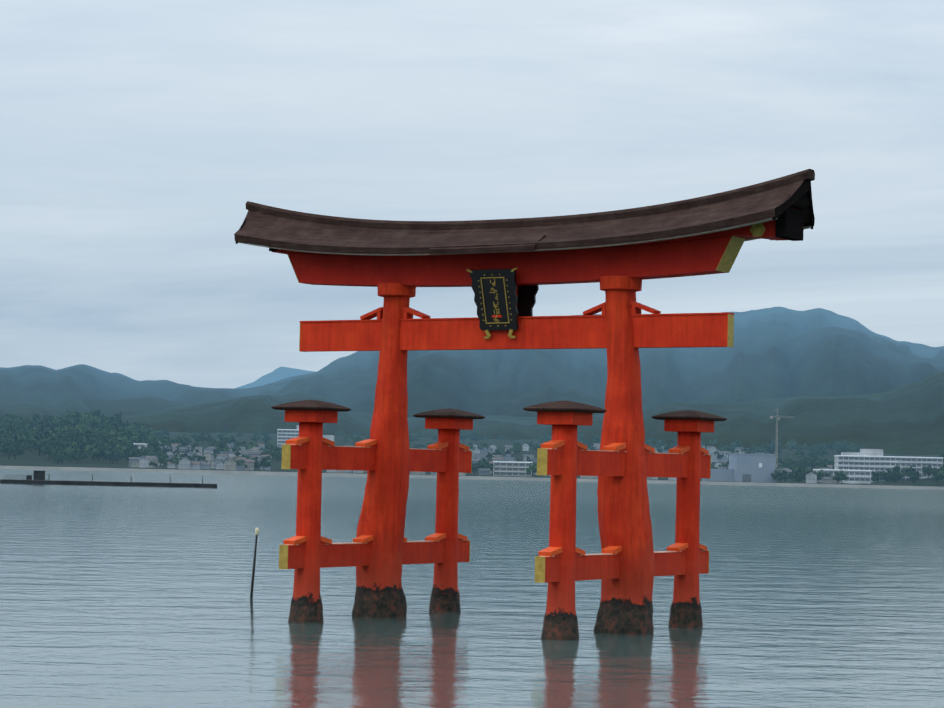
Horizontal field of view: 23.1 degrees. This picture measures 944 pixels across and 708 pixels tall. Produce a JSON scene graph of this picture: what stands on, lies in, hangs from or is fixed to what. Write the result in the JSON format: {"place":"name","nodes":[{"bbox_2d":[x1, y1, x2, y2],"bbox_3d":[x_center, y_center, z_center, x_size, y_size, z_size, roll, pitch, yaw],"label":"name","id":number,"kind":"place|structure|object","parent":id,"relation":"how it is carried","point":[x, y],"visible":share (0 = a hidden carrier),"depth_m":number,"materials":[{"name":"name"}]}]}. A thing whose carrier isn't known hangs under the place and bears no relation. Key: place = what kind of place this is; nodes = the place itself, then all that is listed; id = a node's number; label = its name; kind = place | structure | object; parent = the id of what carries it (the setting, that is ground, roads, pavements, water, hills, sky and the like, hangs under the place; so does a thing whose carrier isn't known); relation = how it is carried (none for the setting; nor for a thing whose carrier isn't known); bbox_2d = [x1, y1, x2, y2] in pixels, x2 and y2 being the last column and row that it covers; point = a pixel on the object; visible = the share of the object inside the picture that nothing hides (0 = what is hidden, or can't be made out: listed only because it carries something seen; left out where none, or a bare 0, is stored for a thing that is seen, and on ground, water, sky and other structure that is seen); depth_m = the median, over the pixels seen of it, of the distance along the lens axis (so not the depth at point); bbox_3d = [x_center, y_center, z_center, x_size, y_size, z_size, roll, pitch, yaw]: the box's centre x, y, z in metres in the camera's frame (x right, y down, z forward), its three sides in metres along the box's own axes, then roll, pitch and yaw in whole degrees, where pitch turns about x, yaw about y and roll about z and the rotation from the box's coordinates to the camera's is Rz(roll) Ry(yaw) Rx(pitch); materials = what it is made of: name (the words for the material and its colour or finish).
{"place":"outdoors","nodes":[
{"label":"outdoors","id":0,"kind":"place"},
{"bbox_2d":[0,431,128,464],"bbox_3d":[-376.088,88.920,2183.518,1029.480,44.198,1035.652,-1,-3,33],"label":"trees","id":1,"kind":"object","parent":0,"point":[32,455],"visible":0.02,"depth_m":1710.40,"materials":[{"name":"green plant"}]},
{"bbox_2d":[49,397,183,417],"bbox_3d":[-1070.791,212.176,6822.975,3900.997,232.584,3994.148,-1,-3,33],"label":"mountain spur","id":2,"kind":"structure","parent":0,"point":[126,407],"depth_m":6082.97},
{"bbox_2d":[0,364,259,414],"bbox_3d":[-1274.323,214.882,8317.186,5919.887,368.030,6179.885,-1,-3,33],"label":"mountain range","id":3,"kind":"structure","parent":0,"point":[66,388],"depth_m":6847.10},
{"bbox_2d":[234,367,314,388],"bbox_3d":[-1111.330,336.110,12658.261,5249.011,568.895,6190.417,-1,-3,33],"label":"mountain peak","id":4,"kind":"structure","parent":0,"point":[278,374],"depth_m":12735.12,"materials":[{"name":"blue"}]},
{"bbox_2d":[0,391,603,439],"bbox_3d":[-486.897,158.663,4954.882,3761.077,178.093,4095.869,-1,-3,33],"label":"hills","id":5,"kind":"structure","parent":0,"point":[249,414],"depth_m":3951.90,"materials":[{"name":"green plant"}]},
{"bbox_2d":[0,469,943,707],"bbox_3d":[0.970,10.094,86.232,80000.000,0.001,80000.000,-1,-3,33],"label":"sea water","id":6,"kind":"structure","parent":0,"point":[139,597],"depth_m":96.01,"materials":[{"name":"grey liquid"}]},
{"bbox_2d":[0,471,216,487],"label":"floating pier","id":7,"kind":"structure","parent":6,"relation":"on","point":[38,477],"depth_m":559.96,"materials":[{"name":"grey concrete"}]},
{"bbox_2d":[250,528,258,597],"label":"pole","id":8,"kind":"object","parent":6,"relation":"in","point":[254,562],"visible":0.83,"depth_m":99.79,"materials":[{"name":"black wood"}]},
{"bbox_2d":[234,169,814,639],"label":"torii gate","id":9,"kind":"structure","parent":6,"relation":"in","point":[504,269],"depth_m":85.45,"materials":[{"name":"paint"}]},
{"bbox_2d":[339,350,604,417],"bbox_3d":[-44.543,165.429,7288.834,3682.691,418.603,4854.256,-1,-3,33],"label":"mountain spur","id":10,"kind":"structure","parent":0,"point":[442,379],"depth_m":5930.90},
{"bbox_2d":[0,431,943,489],"bbox_3d":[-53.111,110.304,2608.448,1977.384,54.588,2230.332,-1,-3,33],"label":"shore land","id":11,"kind":"structure","parent":0,"point":[275,466],"depth_m":1557.39,"materials":[{"name":"concrete"}]},
{"bbox_2d":[133,443,147,451],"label":"building","id":12,"kind":"structure","parent":11,"relation":"on","point":[139,445],"depth_m":1782.58,"materials":[{"name":"white concrete"}]},
{"bbox_2d":[277,425,333,446],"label":"hotel","id":13,"kind":"structure","parent":11,"relation":"on","point":[283,435],"depth_m":1968.61,"materials":[{"name":"white concrete"}]},
{"bbox_2d":[0,410,943,484],"bbox_3d":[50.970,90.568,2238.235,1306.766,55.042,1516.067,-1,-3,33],"label":"trees","id":14,"kind":"object","parent":11,"relation":"on","point":[75,435],"visible":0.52,"depth_m":1868.02,"materials":[{"name":"green plant"}]},
{"bbox_2d":[129,441,839,483],"bbox_3d":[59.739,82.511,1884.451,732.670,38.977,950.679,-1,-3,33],"label":"town buildings","id":15,"kind":"structure","parent":11,"relation":"on","point":[142,461],"depth_m":1605.84,"materials":[{"name":"tile"}]},
{"bbox_2d":[493,461,531,476],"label":"seafront block","id":16,"kind":"structure","parent":11,"relation":"on","point":[510,468],"depth_m":1491.66,"materials":[{"name":"white concrete"}]},
{"bbox_2d":[702,453,775,481],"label":"works building","id":17,"kind":"structure","parent":11,"relation":"on","point":[745,467],"depth_m":1501.26,"materials":[{"name":"concrete"}]},
{"bbox_2d":[770,408,792,468],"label":"tower crane","id":18,"kind":"object","parent":11,"relation":"on","point":[778,417],"visible":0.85,"depth_m":1710.88,"materials":[{"name":"paint"}]},
{"bbox_2d":[813,469,870,483],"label":"hotel wing","id":19,"kind":"structure","parent":11,"relation":"on","point":[858,476],"depth_m":1550.20,"materials":[{"name":"white concrete"}]},
{"bbox_2d":[834,449,942,481],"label":"hotel","id":20,"kind":"structure","parent":11,"relation":"on","point":[874,460],"depth_m":1631.10,"materials":[{"name":"white concrete"}]},
{"bbox_2d":[881,477,943,485],"bbox_3d":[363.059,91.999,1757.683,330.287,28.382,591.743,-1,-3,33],"label":"seawall","id":21,"kind":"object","parent":11,"relation":"on","point":[926,482],"visible":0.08,"depth_m":1593.58,"materials":[{"name":"grey concrete"}]},
{"bbox_2d":[0,0,943,388],"label":"sky","id":22,"kind":"structure","parent":0,"point":[137,137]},
{"bbox_2d":[245,307,943,411],"bbox_3d":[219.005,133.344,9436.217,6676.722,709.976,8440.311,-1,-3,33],"label":"mountain range","id":23,"kind":"structure","parent":0,"point":[752,364],"depth_m":7125.68,"materials":[{"name":"green plant"}]},
{"bbox_2d":[550,372,943,454],"bbox_3d":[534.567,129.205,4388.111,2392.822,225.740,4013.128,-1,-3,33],"label":"hills","id":24,"kind":"structure","parent":0,"point":[907,419],"depth_m":3318.45,"materials":[{"name":"green plant"}]},
{"bbox_2d":[684,327,943,402],"bbox_3d":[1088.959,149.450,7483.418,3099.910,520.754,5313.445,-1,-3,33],"label":"mountain spur","id":25,"kind":"structure","parent":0,"point":[830,361],"depth_m":6499.53,"materials":[{"name":"green plant"}]}
]}

